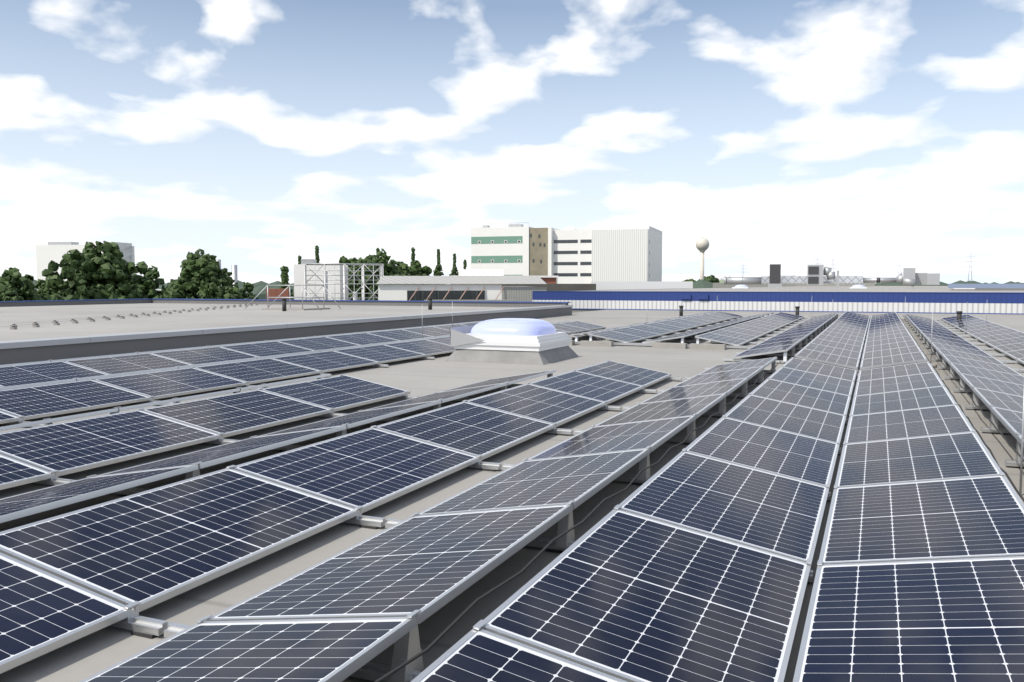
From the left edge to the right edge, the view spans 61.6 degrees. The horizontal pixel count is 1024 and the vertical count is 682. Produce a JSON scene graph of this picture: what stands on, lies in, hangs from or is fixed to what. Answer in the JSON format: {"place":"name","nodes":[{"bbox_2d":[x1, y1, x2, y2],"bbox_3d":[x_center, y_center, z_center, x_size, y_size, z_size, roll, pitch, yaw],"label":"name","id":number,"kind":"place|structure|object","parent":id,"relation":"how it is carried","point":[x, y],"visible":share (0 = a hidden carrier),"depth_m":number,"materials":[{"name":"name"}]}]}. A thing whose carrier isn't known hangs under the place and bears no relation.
{"place":"outdoors","nodes":[
{"label":"outdoors","id":0,"kind":"place"},
{"bbox_2d":[36,242,874,299],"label":"buildings","id":1,"kind":"structure","parent":0,"point":[49,252],"depth_m":134.10,"materials":[{"name":"white paint"}]},
{"bbox_2d":[376,276,546,301],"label":"building","id":2,"kind":"structure","parent":0,"point":[449,288],"depth_m":89.58,"materials":[{"name":"white paint"}]},
{"bbox_2d":[0,310,1023,681],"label":"roof","id":3,"kind":"structure","parent":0,"point":[90,654],"depth_m":6.63,"materials":[{"name":"grey concrete"}]},
{"bbox_2d":[0,298,569,340],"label":"roof","id":4,"kind":"structure","parent":3,"relation":"on","point":[22,313],"depth_m":34.98,"materials":[{"name":"grey"}]},
{"bbox_2d":[245,285,339,309],"bbox_3d":[-10.053,-2.009,39.357,4.126,1.122,2.000,2,4,23],"label":"roof access frame","id":5,"kind":"object","parent":4,"relation":"on","point":[294,308],"visible":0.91,"depth_m":38.75,"materials":[{"name":"grey metal"}]},
{"bbox_2d":[0,305,572,364],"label":"parapet wall","id":6,"kind":"structure","parent":3,"relation":"on","point":[26,351],"depth_m":19.92,"materials":[{"name":"silver metal"}]},
{"bbox_2d":[0,313,1023,681],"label":"pv array","id":7,"kind":"object","parent":3,"relation":"on","point":[692,561],"visible":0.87,"depth_m":4.87,"materials":[{"name":"blue glass"}]},
{"bbox_2d":[445,318,578,364],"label":"skylight dome","id":8,"kind":"structure","parent":3,"relation":"on","point":[530,341],"depth_m":16.70,"materials":[{"name":"white plastic"}]},
{"bbox_2d":[4,297,1023,681],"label":"roof fittings","id":9,"kind":"object","parent":3,"relation":"on","point":[612,343],"visible":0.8,"depth_m":11.76,"materials":[{"name":"grey metal"}]},
{"bbox_2d":[569,311,926,371],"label":"solar panels","id":10,"kind":"object","parent":3,"relation":"on","point":[889,341],"visible":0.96,"depth_m":22.70,"materials":[{"name":"blue glass"}]},
{"bbox_2d":[0,0,1023,283],"label":"sky","id":11,"kind":"structure","parent":0,"point":[874,138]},
{"bbox_2d":[22,255,1023,298],"bbox_3d":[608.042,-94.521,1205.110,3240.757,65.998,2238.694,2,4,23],"label":"distant skyline","id":12,"kind":"structure","parent":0,"point":[259,286],"depth_m":516.39,"materials":[{"name":"grey"}]},
{"bbox_2d":[471,222,661,283],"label":"office building","id":13,"kind":"structure","parent":0,"point":[570,255],"depth_m":193.40,"materials":[{"name":"paint"}]},
{"bbox_2d":[532,286,1023,314],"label":"blue-white facade","id":14,"kind":"structure","parent":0,"point":[912,299],"depth_m":48.52,"materials":[{"name":"blue"}]},
{"bbox_2d":[502,264,1023,290],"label":"industrial buildings","id":15,"kind":"structure","parent":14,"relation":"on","point":[816,273],"depth_m":111.88,"materials":[{"name":"white metal"}]},
{"label":"ground","id":16,"kind":"structure","parent":0,"visible":0},
{"bbox_2d":[0,283,23,300],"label":"tree","id":17,"kind":"object","parent":16,"relation":"on","point":[8,293],"visible":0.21,"depth_m":95.03,"materials":[{"name":"green plant"}]},
{"bbox_2d":[0,267,62,300],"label":"tree","id":18,"kind":"object","parent":16,"relation":"on","point":[14,278],"visible":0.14,"depth_m":101.54,"materials":[{"name":"green plant"}]},
{"bbox_2d":[35,279,52,294],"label":"tree","id":19,"kind":"object","parent":16,"relation":"on","point":[41,287],"visible":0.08,"depth_m":129.91,"materials":[{"name":"green plant"}]},
{"bbox_2d":[42,241,166,299],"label":"oak tree","id":20,"kind":"object","parent":16,"relation":"on","point":[91,271],"visible":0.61,"depth_m":122.81,"materials":[{"name":"green plant"}]},
{"bbox_2d":[154,249,241,298],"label":"oak tree","id":21,"kind":"object","parent":16,"relation":"on","point":[203,276],"visible":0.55,"depth_m":129.01,"materials":[{"name":"green plant"}]},
{"bbox_2d":[240,282,257,298],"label":"tree","id":22,"kind":"object","parent":16,"relation":"on","point":[248,287],"visible":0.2,"depth_m":180.64,"materials":[{"name":"green plant"}]},
{"bbox_2d":[279,265,293,299],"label":"conifer tree","id":23,"kind":"object","parent":16,"relation":"on","point":[284,275],"visible":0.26,"depth_m":144.30,"materials":[{"name":"green plant"}]},
{"bbox_2d":[315,245,319,262],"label":"poplar","id":24,"kind":"object","parent":16,"relation":"on","point":[317,253],"visible":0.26,"depth_m":271.59,"materials":[{"name":"green plant"}]},
{"bbox_2d":[304,263,383,299],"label":"steel process frame","id":25,"kind":"object","parent":16,"relation":"on","point":[344,283],"visible":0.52,"depth_m":108.05,"materials":[{"name":"grey metal"}]},
{"bbox_2d":[339,255,361,277],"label":"tree","id":26,"kind":"object","parent":16,"relation":"on","point":[343,259],"visible":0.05,"depth_m":165.91,"materials":[{"name":"green plant"}]},
{"bbox_2d":[348,258,384,299],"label":"tree","id":27,"kind":"object","parent":16,"relation":"on","point":[352,279],"visible":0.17,"depth_m":155.53,"materials":[{"name":"green plant"}]},
{"bbox_2d":[350,248,408,291],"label":"tree","id":28,"kind":"object","parent":16,"relation":"on","point":[390,269],"visible":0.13,"depth_m":164.22,"materials":[{"name":"green plant"}]},
{"bbox_2d":[390,259,431,275],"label":"tree","id":29,"kind":"object","parent":16,"relation":"on","point":[417,269],"visible":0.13,"depth_m":174.05,"materials":[{"name":"green plant"}]},
{"bbox_2d":[410,247,415,265],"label":"poplar","id":30,"kind":"object","parent":16,"relation":"on","point":[413,254],"visible":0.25,"depth_m":276.59,"materials":[{"name":"green plant"}]},
{"bbox_2d":[433,249,443,275],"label":"poplar","id":31,"kind":"object","parent":16,"relation":"on","point":[437,270],"visible":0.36,"depth_m":277.42,"materials":[{"name":"green plant"}]},
{"bbox_2d":[449,253,458,275],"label":"poplar","id":32,"kind":"object","parent":16,"relation":"on","point":[454,271],"visible":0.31,"depth_m":282.90,"materials":[{"name":"green plant"}]},
{"bbox_2d":[696,237,708,279],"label":"water tower","id":33,"kind":"structure","parent":16,"relation":"on","point":[702,244],"depth_m":547.24,"materials":[{"name":"metal"}]},
{"bbox_2d":[699,275,718,282],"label":"tree","id":34,"kind":"object","parent":16,"relation":"on","point":[712,278],"visible":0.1,"depth_m":560.70,"materials":[{"name":"green plant"}]}
]}

